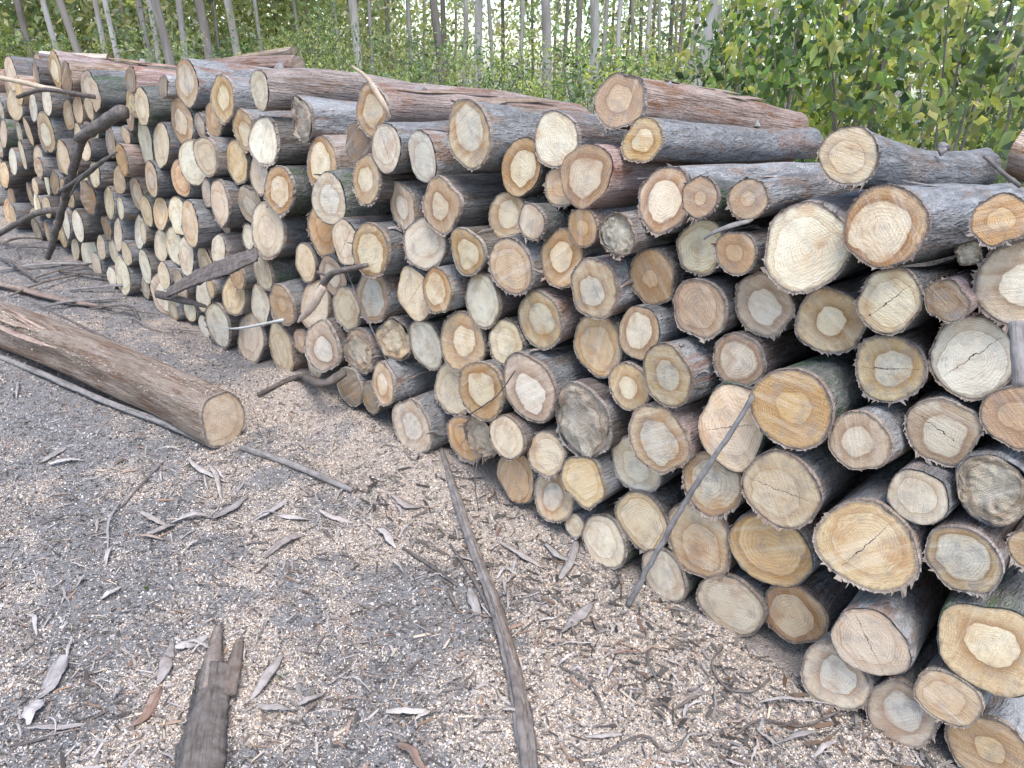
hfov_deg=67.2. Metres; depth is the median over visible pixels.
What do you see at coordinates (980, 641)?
log
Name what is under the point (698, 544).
log
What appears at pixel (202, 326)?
log
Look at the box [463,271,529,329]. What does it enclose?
log
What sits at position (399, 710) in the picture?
bark flake
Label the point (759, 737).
bark scrap
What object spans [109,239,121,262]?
log
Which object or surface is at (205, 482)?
bark scrap
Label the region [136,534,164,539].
bark scrap
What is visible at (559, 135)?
log
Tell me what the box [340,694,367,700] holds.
bark scrap
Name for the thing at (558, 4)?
eucalyptus tree
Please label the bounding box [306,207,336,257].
log
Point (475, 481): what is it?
twig
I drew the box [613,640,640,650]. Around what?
bark scrap
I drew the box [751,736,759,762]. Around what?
bark scrap
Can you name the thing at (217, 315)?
log
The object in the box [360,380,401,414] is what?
log
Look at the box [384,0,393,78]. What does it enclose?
eucalyptus tree
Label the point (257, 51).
shrub
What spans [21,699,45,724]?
bark flake
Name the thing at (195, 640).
bark scrap
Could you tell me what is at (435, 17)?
eucalyptus tree
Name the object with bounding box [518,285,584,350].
log
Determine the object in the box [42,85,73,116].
log
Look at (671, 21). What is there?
eucalyptus tree
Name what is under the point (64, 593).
bark scrap
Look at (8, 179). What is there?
log
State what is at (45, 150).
log
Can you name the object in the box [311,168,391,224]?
log
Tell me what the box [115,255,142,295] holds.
log
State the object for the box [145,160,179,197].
log
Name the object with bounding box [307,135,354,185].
log
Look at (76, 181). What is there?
stick
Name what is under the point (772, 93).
shrub
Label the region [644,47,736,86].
shrub
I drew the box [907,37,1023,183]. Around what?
shrub
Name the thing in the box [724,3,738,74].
eucalyptus tree
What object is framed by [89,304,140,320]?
bark strip
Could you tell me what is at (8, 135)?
log
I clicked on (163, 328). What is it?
bark strip
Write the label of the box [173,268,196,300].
log
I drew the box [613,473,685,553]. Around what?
log
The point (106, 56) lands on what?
log
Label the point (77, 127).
log
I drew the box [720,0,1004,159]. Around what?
broadleaf bush
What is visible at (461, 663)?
bark scrap
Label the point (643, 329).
log
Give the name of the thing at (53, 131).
log
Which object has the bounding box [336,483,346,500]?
bark scrap
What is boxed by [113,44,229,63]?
shrub
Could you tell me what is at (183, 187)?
log
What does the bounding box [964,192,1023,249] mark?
log
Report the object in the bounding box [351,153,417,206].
log
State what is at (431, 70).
shrub
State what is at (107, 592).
bark flake
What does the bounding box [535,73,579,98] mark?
shrub
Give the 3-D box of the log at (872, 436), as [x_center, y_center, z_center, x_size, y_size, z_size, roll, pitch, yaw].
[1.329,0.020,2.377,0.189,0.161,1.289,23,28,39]
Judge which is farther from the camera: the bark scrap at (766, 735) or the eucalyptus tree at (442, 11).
the eucalyptus tree at (442, 11)
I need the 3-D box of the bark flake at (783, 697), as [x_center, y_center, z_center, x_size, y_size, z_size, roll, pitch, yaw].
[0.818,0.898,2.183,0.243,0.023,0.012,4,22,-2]
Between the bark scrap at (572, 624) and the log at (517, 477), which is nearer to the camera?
the bark scrap at (572, 624)
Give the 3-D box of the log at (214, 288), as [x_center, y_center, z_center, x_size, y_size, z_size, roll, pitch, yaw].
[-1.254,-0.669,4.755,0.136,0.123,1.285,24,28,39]
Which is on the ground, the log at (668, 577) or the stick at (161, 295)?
the log at (668, 577)
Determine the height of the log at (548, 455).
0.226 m
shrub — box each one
[0,12,45,68]
[8,28,84,57]
[26,15,120,54]
[57,24,112,56]
[87,36,143,62]
[101,3,242,67]
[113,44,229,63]
[172,32,223,64]
[200,37,274,59]
[208,4,282,56]
[215,39,289,57]
[223,24,297,52]
[223,39,320,67]
[236,16,318,67]
[269,17,348,70]
[269,18,335,69]
[281,0,362,70]
[302,0,383,74]
[329,46,377,73]
[341,24,484,88]
[346,59,405,78]
[361,68,458,85]
[363,22,468,83]
[393,18,470,85]
[410,38,550,97]
[428,24,542,97]
[433,37,482,86]
[459,18,589,98]
[470,25,722,113]
[470,47,565,100]
[479,58,550,98]
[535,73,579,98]
[545,50,692,109]
[551,73,587,106]
[560,60,693,112]
[567,53,698,84]
[599,36,688,82]
[600,24,710,85]
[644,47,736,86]
[704,33,816,104]
[707,67,818,107]
[779,68,844,110]
[804,34,958,160]
[884,58,1015,149]
[888,39,1023,150]
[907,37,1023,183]
[934,67,1018,146]
[949,71,1023,184]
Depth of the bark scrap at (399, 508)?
2.97 m
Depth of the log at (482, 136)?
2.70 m
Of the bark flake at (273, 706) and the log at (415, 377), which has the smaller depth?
the bark flake at (273, 706)
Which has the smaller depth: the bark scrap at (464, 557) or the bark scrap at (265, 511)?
the bark scrap at (464, 557)
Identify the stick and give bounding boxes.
[0,75,62,94]
[0,207,57,236]
[16,87,95,98]
[57,151,117,196]
[117,462,162,510]
[154,290,206,307]
[206,318,284,329]
[240,445,353,492]
[257,368,346,395]
[402,547,457,586]
[626,395,754,606]
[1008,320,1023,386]
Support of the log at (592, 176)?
on the log at (583, 227)
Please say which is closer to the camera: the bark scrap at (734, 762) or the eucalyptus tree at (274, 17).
the bark scrap at (734, 762)
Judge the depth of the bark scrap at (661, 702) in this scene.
2.14 m
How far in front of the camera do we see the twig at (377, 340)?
3.17 m
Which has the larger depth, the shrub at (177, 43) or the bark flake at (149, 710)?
the shrub at (177, 43)
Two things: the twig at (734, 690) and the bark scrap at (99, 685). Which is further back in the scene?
the twig at (734, 690)
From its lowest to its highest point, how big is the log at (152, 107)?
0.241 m
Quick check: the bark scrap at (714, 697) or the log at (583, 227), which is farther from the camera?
the log at (583, 227)
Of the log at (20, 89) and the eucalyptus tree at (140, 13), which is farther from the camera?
the eucalyptus tree at (140, 13)
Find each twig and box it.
[344,264,417,407]
[468,371,515,415]
[474,452,478,511]
[559,665,606,715]
[600,731,690,755]
[646,638,661,688]
[711,646,770,692]
[734,710,839,734]
[982,154,1021,187]
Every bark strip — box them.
[0,237,44,244]
[0,257,39,281]
[0,262,87,270]
[0,281,112,308]
[0,354,210,447]
[9,274,79,296]
[15,246,59,257]
[19,295,121,344]
[29,263,91,279]
[39,297,119,308]
[59,270,106,277]
[69,284,149,297]
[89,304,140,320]
[97,299,159,314]
[129,316,199,331]
[351,65,390,117]
[438,446,537,767]
[703,219,750,239]
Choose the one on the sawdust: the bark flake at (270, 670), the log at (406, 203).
the bark flake at (270, 670)
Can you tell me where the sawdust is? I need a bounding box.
[0,217,954,767]
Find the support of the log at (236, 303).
on the log at (253, 345)
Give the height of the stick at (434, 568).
0.018 m
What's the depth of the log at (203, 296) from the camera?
4.47 m
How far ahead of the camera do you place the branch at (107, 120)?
4.85 m
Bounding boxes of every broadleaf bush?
[661,0,866,107]
[701,0,955,162]
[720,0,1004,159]
[728,0,1016,157]
[855,0,1023,185]
[880,0,1023,186]
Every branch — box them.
[45,105,129,259]
[297,263,368,322]
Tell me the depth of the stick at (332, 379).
3.56 m
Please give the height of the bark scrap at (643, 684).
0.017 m
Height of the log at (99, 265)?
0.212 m
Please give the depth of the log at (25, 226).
6.80 m
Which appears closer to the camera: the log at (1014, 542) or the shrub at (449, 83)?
the log at (1014, 542)
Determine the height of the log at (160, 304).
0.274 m
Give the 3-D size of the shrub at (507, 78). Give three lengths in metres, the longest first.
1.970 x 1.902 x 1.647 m
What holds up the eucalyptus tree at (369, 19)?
on the ground
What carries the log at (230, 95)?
on the log at (215, 127)
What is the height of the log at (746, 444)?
0.277 m
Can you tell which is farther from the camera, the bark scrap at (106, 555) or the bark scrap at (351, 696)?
the bark scrap at (106, 555)
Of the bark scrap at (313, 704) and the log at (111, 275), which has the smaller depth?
the bark scrap at (313, 704)
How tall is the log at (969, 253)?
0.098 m
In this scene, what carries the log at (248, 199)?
on the log at (247, 236)
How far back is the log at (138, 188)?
4.87 m
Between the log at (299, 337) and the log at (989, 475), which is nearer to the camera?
the log at (989, 475)
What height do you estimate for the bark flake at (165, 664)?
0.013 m
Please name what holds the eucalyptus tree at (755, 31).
on the ground
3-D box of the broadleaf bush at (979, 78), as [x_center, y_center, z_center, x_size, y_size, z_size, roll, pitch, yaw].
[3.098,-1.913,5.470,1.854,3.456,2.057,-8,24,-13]
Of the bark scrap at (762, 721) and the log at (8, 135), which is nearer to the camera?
the bark scrap at (762, 721)
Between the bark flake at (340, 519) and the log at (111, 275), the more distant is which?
the log at (111, 275)
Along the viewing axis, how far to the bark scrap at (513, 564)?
2.66 m
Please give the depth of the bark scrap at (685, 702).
2.15 m
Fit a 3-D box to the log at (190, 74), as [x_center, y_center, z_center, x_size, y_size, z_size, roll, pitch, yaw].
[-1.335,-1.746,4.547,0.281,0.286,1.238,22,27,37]
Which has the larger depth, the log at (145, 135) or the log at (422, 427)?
the log at (145, 135)
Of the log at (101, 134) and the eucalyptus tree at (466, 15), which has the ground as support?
the eucalyptus tree at (466, 15)
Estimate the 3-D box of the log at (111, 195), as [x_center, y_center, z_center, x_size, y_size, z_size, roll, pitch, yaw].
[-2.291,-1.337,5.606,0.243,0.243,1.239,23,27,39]
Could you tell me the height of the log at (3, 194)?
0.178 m
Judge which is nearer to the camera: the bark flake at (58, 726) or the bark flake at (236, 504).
the bark flake at (58, 726)
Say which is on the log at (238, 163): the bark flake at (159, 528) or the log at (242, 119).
the log at (242, 119)
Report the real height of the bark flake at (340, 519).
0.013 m
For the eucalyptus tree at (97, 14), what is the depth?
17.88 m
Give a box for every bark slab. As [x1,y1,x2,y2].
[166,247,258,297]
[174,625,243,767]
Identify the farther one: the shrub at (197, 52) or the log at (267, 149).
the shrub at (197, 52)
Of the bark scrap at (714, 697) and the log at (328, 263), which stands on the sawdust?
the bark scrap at (714, 697)
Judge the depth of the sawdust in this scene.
2.29 m
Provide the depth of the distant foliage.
23.71 m
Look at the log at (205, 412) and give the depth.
3.54 m
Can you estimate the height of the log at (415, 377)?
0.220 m
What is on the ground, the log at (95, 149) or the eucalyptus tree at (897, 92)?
the eucalyptus tree at (897, 92)
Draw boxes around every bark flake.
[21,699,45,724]
[27,723,86,729]
[38,654,67,697]
[40,447,66,461]
[49,457,83,464]
[101,587,121,598]
[106,502,119,548]
[130,686,162,726]
[139,511,165,524]
[147,524,176,533]
[156,643,175,684]
[172,510,212,521]
[175,635,207,648]
[186,458,225,481]
[208,464,222,500]
[213,497,247,517]
[250,655,282,699]
[255,499,288,518]
[257,703,298,709]
[263,534,304,557]
[275,514,308,519]
[297,691,326,705]
[319,509,351,523]
[377,528,396,547]
[386,707,426,713]
[391,494,423,507]
[397,742,425,767]
[466,588,481,621]
[499,541,547,569]
[544,543,580,565]
[558,538,579,578]
[561,602,593,631]
[585,731,621,738]
[758,696,828,703]
[769,729,825,745]
[813,740,836,756]
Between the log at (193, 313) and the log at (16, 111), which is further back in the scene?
the log at (16, 111)
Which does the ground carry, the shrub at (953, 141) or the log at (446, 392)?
the shrub at (953, 141)
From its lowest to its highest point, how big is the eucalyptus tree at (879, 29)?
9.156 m
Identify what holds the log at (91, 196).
on the log at (107, 225)
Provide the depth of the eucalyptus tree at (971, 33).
17.88 m
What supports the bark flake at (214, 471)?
on the ground
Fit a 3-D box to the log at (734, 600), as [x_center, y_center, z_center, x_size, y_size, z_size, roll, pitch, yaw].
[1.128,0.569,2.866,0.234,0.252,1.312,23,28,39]
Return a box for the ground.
[0,75,1007,767]
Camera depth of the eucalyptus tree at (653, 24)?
26.73 m
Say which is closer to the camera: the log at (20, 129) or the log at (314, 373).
the log at (314, 373)
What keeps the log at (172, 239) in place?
on the log at (166, 268)
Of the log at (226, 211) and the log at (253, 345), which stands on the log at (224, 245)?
the log at (226, 211)
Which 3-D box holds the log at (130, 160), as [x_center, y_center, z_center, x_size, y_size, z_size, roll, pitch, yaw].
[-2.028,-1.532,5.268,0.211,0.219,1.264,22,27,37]
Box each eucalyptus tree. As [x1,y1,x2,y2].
[13,0,34,57]
[40,0,59,50]
[56,0,81,52]
[92,0,107,53]
[102,0,120,61]
[118,0,131,57]
[135,0,152,61]
[146,0,160,62]
[151,0,175,67]
[175,0,188,57]
[194,0,213,58]
[212,0,221,57]
[223,0,240,55]
[253,0,262,50]
[271,0,281,42]
[292,0,301,54]
[302,0,318,55]
[331,0,342,70]
[348,0,362,67]
[367,0,373,74]
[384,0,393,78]
[405,0,413,79]
[422,0,425,58]
[429,0,445,84]
[440,0,448,82]
[453,4,456,81]
[462,0,468,86]
[473,0,482,86]
[487,0,493,88]
[501,0,504,82]
[517,0,524,86]
[531,0,533,89]
[541,0,550,99]
[552,0,560,98]
[561,0,569,100]
[574,0,582,99]
[586,0,598,113]
[600,0,608,80]
[609,3,614,71]
[615,0,622,71]
[624,0,630,70]
[631,0,633,70]
[637,0,642,75]
[643,0,652,77]
[650,0,655,78]
[657,0,660,79]
[662,0,681,70]
[665,0,674,80]
[675,0,685,81]
[685,0,702,83]
[693,0,720,86]
[714,4,721,64]
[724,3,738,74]
[745,3,765,95]
[764,1,778,79]
[784,8,802,108]
[803,9,831,108]
[834,0,849,98]
[866,0,886,68]
[888,0,911,139]
[910,5,944,140]
[932,8,980,149]
[988,24,1022,136]
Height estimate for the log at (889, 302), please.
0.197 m
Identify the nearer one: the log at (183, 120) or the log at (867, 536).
the log at (867, 536)
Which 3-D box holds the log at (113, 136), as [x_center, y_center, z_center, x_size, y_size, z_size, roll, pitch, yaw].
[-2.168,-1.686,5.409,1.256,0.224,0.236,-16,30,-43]
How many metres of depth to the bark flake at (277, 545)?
2.68 m
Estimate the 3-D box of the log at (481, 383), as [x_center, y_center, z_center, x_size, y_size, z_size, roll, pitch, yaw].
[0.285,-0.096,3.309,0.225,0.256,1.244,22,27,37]
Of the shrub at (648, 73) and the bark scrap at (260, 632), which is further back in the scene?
the shrub at (648, 73)
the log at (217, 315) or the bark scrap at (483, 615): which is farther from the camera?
the log at (217, 315)
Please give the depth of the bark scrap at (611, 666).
2.23 m
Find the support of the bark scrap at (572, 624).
on the ground
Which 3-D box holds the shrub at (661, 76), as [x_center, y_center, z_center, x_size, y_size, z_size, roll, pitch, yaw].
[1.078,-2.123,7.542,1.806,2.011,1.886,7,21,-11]
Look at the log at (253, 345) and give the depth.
4.26 m
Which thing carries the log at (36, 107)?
on the log at (45, 150)
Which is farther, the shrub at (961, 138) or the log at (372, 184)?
the shrub at (961, 138)
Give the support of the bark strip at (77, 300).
on the ground
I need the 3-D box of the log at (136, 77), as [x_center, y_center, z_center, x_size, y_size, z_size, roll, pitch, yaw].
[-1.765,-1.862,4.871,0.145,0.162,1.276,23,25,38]
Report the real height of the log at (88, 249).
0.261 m
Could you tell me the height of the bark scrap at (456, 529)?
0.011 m
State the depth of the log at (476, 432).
3.00 m
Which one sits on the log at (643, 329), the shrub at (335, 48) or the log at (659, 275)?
the log at (659, 275)
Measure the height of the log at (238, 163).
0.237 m
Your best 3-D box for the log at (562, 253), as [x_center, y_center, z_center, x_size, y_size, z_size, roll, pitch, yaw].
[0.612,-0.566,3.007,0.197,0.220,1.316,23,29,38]
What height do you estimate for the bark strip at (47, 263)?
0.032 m
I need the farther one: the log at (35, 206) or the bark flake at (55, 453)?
the log at (35, 206)
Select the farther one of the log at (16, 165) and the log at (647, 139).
the log at (16, 165)
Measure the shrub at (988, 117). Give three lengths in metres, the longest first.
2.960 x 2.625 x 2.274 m
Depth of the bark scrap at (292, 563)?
2.56 m
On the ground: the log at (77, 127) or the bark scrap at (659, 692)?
the bark scrap at (659, 692)
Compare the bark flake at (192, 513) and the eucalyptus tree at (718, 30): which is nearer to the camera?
the bark flake at (192, 513)
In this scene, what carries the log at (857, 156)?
on the log at (806, 251)
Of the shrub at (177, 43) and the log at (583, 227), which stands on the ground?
the shrub at (177, 43)
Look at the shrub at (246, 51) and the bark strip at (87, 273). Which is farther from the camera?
the shrub at (246, 51)
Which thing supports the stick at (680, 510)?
on the sawdust
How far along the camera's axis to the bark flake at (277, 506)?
2.91 m
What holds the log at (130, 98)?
on the log at (145, 135)
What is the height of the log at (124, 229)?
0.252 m
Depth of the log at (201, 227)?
4.25 m
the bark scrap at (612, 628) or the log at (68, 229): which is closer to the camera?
the bark scrap at (612, 628)
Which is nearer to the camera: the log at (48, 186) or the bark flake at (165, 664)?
the bark flake at (165, 664)
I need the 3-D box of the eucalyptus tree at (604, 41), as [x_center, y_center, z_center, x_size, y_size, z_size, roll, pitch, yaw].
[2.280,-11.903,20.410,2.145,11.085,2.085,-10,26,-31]
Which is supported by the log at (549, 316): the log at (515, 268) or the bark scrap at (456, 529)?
the log at (515, 268)
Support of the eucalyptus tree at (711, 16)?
on the ground
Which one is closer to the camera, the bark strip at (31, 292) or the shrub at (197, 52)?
the bark strip at (31, 292)
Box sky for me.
[0,0,1019,119]
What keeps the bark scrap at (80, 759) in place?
on the sawdust
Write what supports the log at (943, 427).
on the log at (920, 491)
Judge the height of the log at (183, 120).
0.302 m
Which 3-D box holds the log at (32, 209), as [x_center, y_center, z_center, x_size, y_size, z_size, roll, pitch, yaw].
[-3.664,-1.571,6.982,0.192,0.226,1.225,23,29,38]
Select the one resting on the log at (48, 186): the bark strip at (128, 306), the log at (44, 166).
the log at (44, 166)
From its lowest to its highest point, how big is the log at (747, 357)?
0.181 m
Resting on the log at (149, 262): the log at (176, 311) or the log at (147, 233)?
the log at (147, 233)
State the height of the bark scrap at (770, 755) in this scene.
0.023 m
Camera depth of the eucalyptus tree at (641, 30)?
25.08 m
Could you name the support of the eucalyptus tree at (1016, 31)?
on the ground
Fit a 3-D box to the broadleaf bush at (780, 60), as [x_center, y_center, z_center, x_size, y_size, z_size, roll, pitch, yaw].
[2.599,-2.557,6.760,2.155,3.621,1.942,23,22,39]
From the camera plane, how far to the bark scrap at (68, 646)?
2.17 m
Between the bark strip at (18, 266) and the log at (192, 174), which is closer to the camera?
the log at (192, 174)
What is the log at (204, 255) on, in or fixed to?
on the log at (203, 296)
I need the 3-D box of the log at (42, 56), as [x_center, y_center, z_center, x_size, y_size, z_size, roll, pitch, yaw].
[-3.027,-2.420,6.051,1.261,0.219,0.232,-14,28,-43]
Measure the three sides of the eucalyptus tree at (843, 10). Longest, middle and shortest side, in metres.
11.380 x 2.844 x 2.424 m
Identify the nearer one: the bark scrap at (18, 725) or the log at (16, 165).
the bark scrap at (18, 725)
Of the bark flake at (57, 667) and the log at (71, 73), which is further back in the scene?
the log at (71, 73)
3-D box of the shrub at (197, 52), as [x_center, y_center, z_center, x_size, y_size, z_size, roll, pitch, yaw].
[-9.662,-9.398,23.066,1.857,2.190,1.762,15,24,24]
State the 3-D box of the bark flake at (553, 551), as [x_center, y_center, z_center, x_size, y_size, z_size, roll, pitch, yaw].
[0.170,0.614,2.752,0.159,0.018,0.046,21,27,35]
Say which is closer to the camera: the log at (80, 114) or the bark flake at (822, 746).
the bark flake at (822, 746)
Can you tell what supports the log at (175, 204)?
on the log at (172, 239)
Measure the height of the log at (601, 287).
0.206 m
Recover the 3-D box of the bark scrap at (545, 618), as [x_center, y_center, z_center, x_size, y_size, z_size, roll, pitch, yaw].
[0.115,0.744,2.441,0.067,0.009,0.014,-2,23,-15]
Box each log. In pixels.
[0,69,6,92]
[0,93,12,119]
[0,119,22,147]
[0,139,9,157]
[0,156,8,164]
[0,161,37,188]
[0,187,7,205]
[0,301,245,448]
[3,71,10,94]
[3,197,11,222]
[4,55,33,91]
[7,88,30,120]
[7,187,30,202]
[8,203,33,223]
[9,147,36,175]
[10,217,31,228]
[14,75,41,105]
[16,121,27,139]
[18,139,34,169]
[23,116,40,145]
[26,181,33,205]
[29,94,50,122]
[30,207,45,219]
[31,217,54,240]
[32,58,55,85]
[32,177,47,194]
[33,53,175,81]
[33,144,55,179]
[33,157,58,177]
[34,193,37,209]
[36,111,73,152]
[36,194,48,208]
[37,130,55,153]
[38,51,111,60]
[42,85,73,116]
[42,196,59,218]
[44,177,60,195]
[44,218,59,241]
[49,49,176,89]
[50,169,77,194]
[56,151,64,173]
[57,139,75,174]
[58,225,71,247]
[59,177,83,208]
[60,60,175,96]
[63,98,75,130]
[63,207,76,239]
[71,208,103,242]
[71,239,81,259]
[73,97,90,123]
[74,123,82,142]
[77,159,91,175]
[79,180,106,215]
[80,69,125,98]
[81,242,97,268]
[82,138,116,160]
[83,98,126,121]
[89,76,127,112]
[90,161,117,187]
[91,120,127,137]
[91,251,114,277]
[97,234,118,259]
[101,215,114,241]
[104,185,130,220]
[105,126,124,158]
[106,265,130,288]
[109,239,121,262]
[113,166,131,193]
[114,217,135,251]
[115,143,144,176]
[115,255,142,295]
[117,195,141,219]
[120,125,138,143]
[121,240,143,265]
[124,66,175,93]
[126,90,137,118]
[126,102,137,131]
[129,176,149,210]
[134,86,172,125]
[135,214,153,248]
[138,119,155,162]
[138,248,160,283]
[140,195,155,227]
[140,220,157,244]
[141,275,152,299]
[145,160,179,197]
[150,273,177,314]
[153,122,193,168]
[153,197,171,231]
[154,229,170,260]
[157,260,180,289]
[159,75,198,98]
[165,226,193,265]
[168,196,202,235]
[168,301,187,320]
[170,96,204,143]
[171,159,202,197]
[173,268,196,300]
[175,58,283,109]
[178,139,230,186]
[178,236,199,275]
[181,199,224,247]
[184,304,203,321]
[193,136,235,177]
[194,112,209,136]
[196,282,222,311]
[197,247,229,276]
[198,314,210,336]
[202,100,234,136]
[202,177,233,207]
[203,55,304,67]
[204,302,244,349]
[206,276,227,298]
[210,74,290,124]
[210,179,261,227]
[211,232,247,260]
[222,276,251,316]
[223,228,242,232]
[226,139,252,184]
[228,46,296,57]
[230,264,256,291]
[232,108,291,154]
[237,185,264,222]
[237,312,272,363]
[242,222,254,249]
[247,114,310,169]
[249,68,410,111]
[250,158,306,197]
[251,200,311,259]
[251,283,272,326]
[253,254,300,290]
[263,165,312,218]
[267,278,307,326]
[268,321,308,370]
[271,309,280,322]
[291,95,356,142]
[293,328,307,352]
[295,242,321,282]
[299,280,333,328]
[304,316,382,372]
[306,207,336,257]
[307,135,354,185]
[307,361,348,378]
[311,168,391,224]
[319,254,361,294]
[332,214,393,265]
[332,283,382,332]
[337,366,372,406]
[343,324,388,374]
[345,121,371,161]
[347,220,408,279]
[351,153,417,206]
[356,81,590,137]
[356,274,406,324]
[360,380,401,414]
[371,120,448,174]
[372,356,437,407]
[375,309,464,361]
[390,180,427,231]
[392,390,453,452]
[397,265,466,321]
[401,217,454,270]
[408,128,501,182]
[408,309,467,370]
[421,173,506,236]
[422,264,470,313]
[434,363,467,416]
[439,310,492,371]
[446,413,481,467]
[447,99,594,171]
[448,225,499,275]
[458,359,514,421]
[458,416,497,464]
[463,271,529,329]
[486,233,549,296]
[488,191,549,237]
[488,315,534,365]
[489,411,556,460]
[497,454,538,503]
[501,135,550,197]
[503,337,595,422]
[517,201,575,243]
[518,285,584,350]
[527,421,574,481]
[534,110,627,168]
[534,472,627,523]
[540,227,609,289]
[542,168,572,209]
[555,377,633,458]
[559,144,792,209]
[560,452,627,510]
[565,472,681,540]
[568,205,637,247]
[570,253,643,319]
[573,312,633,378]
[581,503,638,569]
[592,72,808,132]
[599,209,680,261]
[608,359,654,410]
[611,434,682,492]
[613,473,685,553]
[618,301,691,360]
[620,116,822,164]
[628,244,723,304]
[628,396,709,474]
[637,162,821,237]
[642,544,703,602]
[643,326,744,408]
[666,501,750,581]
[673,272,753,343]
[676,219,771,277]
[681,174,775,227]
[681,449,745,521]
[695,564,770,636]
[697,352,820,472]
[711,225,767,276]
[712,327,817,385]
[725,172,864,220]
[726,468,878,587]
[733,267,877,340]
[739,440,868,531]
[748,348,876,450]
[760,190,869,294]
[765,565,860,643]
[794,255,955,356]
[799,609,897,711]
[812,449,936,597]
[817,124,1001,191]
[828,378,936,471]
[830,562,950,675]
[841,180,1023,269]
[852,257,976,335]
[853,320,943,407]
[864,619,951,749]
[886,433,991,524]
[902,379,1011,467]
[913,652,992,728]
[921,266,978,323]
[921,503,1023,599]
[927,309,1011,401]
[936,561,1023,697]
[944,694,1023,767]
[954,240,990,265]
[955,438,1023,526]
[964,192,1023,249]
[970,242,1023,333]
[979,380,1023,451]
[1005,517,1023,572]
[1006,129,1023,181]
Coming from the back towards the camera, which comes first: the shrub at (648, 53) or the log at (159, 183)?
the shrub at (648, 53)
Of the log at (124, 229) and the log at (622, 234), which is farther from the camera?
the log at (124, 229)
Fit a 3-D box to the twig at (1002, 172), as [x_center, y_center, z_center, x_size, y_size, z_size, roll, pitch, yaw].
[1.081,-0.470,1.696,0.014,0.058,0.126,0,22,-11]
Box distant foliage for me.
[0,0,1023,149]
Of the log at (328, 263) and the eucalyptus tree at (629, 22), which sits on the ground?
the eucalyptus tree at (629, 22)
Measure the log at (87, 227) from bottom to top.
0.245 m
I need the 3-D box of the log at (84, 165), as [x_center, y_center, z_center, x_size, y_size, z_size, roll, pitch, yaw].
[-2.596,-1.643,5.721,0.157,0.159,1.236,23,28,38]
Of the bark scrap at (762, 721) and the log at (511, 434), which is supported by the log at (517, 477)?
the log at (511, 434)
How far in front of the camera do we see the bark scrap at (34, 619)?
2.25 m
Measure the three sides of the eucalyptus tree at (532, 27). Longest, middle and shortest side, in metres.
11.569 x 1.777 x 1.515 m
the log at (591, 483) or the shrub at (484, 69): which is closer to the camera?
the log at (591, 483)
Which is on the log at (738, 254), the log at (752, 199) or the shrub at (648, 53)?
the log at (752, 199)
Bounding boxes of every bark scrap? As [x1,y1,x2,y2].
[15,381,18,398]
[16,723,21,736]
[17,639,42,655]
[28,613,37,634]
[40,449,48,455]
[48,716,56,733]
[49,539,63,544]
[61,586,70,605]
[65,638,72,657]
[70,756,89,762]
[79,679,100,687]
[91,680,106,692]
[95,518,99,531]
[104,546,111,565]
[113,687,121,698]
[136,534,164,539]
[153,445,181,450]
[158,752,173,759]
[187,638,206,647]
[191,642,208,652]
[203,475,208,491]
[214,466,224,478]
[222,556,238,568]
[251,510,281,518]
[256,622,264,643]
[276,671,286,678]
[290,559,293,571]
[307,701,317,711]
[308,708,339,713]
[326,611,329,633]
[331,740,344,748]
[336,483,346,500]
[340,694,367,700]
[342,676,370,691]
[344,719,351,735]
[391,560,403,572]
[395,504,401,516]
[415,566,434,572]
[415,710,431,719]
[424,544,448,554]
[424,709,442,715]
[444,658,470,670]
[447,589,457,609]
[454,526,458,538]
[455,555,471,560]
[466,610,489,616]
[494,568,504,578]
[502,577,505,593]
[503,707,514,710]
[506,574,515,582]
[506,592,509,610]
[510,581,530,592]
[512,560,517,573]
[533,629,544,644]
[538,616,557,620]
[545,638,566,646]
[548,590,567,606]
[558,640,592,644]
[558,652,576,664]
[567,665,583,672]
[571,621,576,639]
[573,695,594,713]
[590,616,597,630]
[591,750,615,760]
[606,637,629,651]
[607,681,616,690]
[608,664,613,676]
[609,623,614,634]
[612,649,639,653]
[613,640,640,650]
[641,673,646,690]
[642,645,668,651]
[653,701,669,706]
[654,689,665,698]
[669,671,678,687]
[670,695,700,712]
[676,684,705,706]
[681,732,705,747]
[682,700,703,708]
[683,703,687,718]
[704,741,739,754]
[713,686,717,710]
[717,706,741,724]
[722,718,745,722]
[726,759,745,765]
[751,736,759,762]
[757,717,765,734]
[757,730,782,747]
[758,732,762,750]
[766,751,772,765]
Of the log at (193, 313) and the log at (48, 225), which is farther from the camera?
the log at (48, 225)
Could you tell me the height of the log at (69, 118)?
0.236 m
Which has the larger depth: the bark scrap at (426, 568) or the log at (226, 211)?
the log at (226, 211)
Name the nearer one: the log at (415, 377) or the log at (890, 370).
the log at (890, 370)
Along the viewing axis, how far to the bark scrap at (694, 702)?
2.15 m
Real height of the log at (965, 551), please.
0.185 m
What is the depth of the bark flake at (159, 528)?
2.69 m
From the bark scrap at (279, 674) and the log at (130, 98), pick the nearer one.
the bark scrap at (279, 674)
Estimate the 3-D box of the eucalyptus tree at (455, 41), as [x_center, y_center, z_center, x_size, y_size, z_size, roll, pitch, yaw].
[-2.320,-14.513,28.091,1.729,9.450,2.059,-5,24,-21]
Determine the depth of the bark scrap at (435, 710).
2.05 m
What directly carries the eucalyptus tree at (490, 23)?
on the ground
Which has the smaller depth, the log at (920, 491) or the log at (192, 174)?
the log at (920, 491)
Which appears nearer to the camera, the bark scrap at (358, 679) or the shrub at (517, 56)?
the bark scrap at (358, 679)
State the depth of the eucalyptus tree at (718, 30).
22.77 m
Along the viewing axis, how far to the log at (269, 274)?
3.95 m
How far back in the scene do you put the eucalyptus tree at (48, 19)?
15.08 m
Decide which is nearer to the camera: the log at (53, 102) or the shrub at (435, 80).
the log at (53, 102)

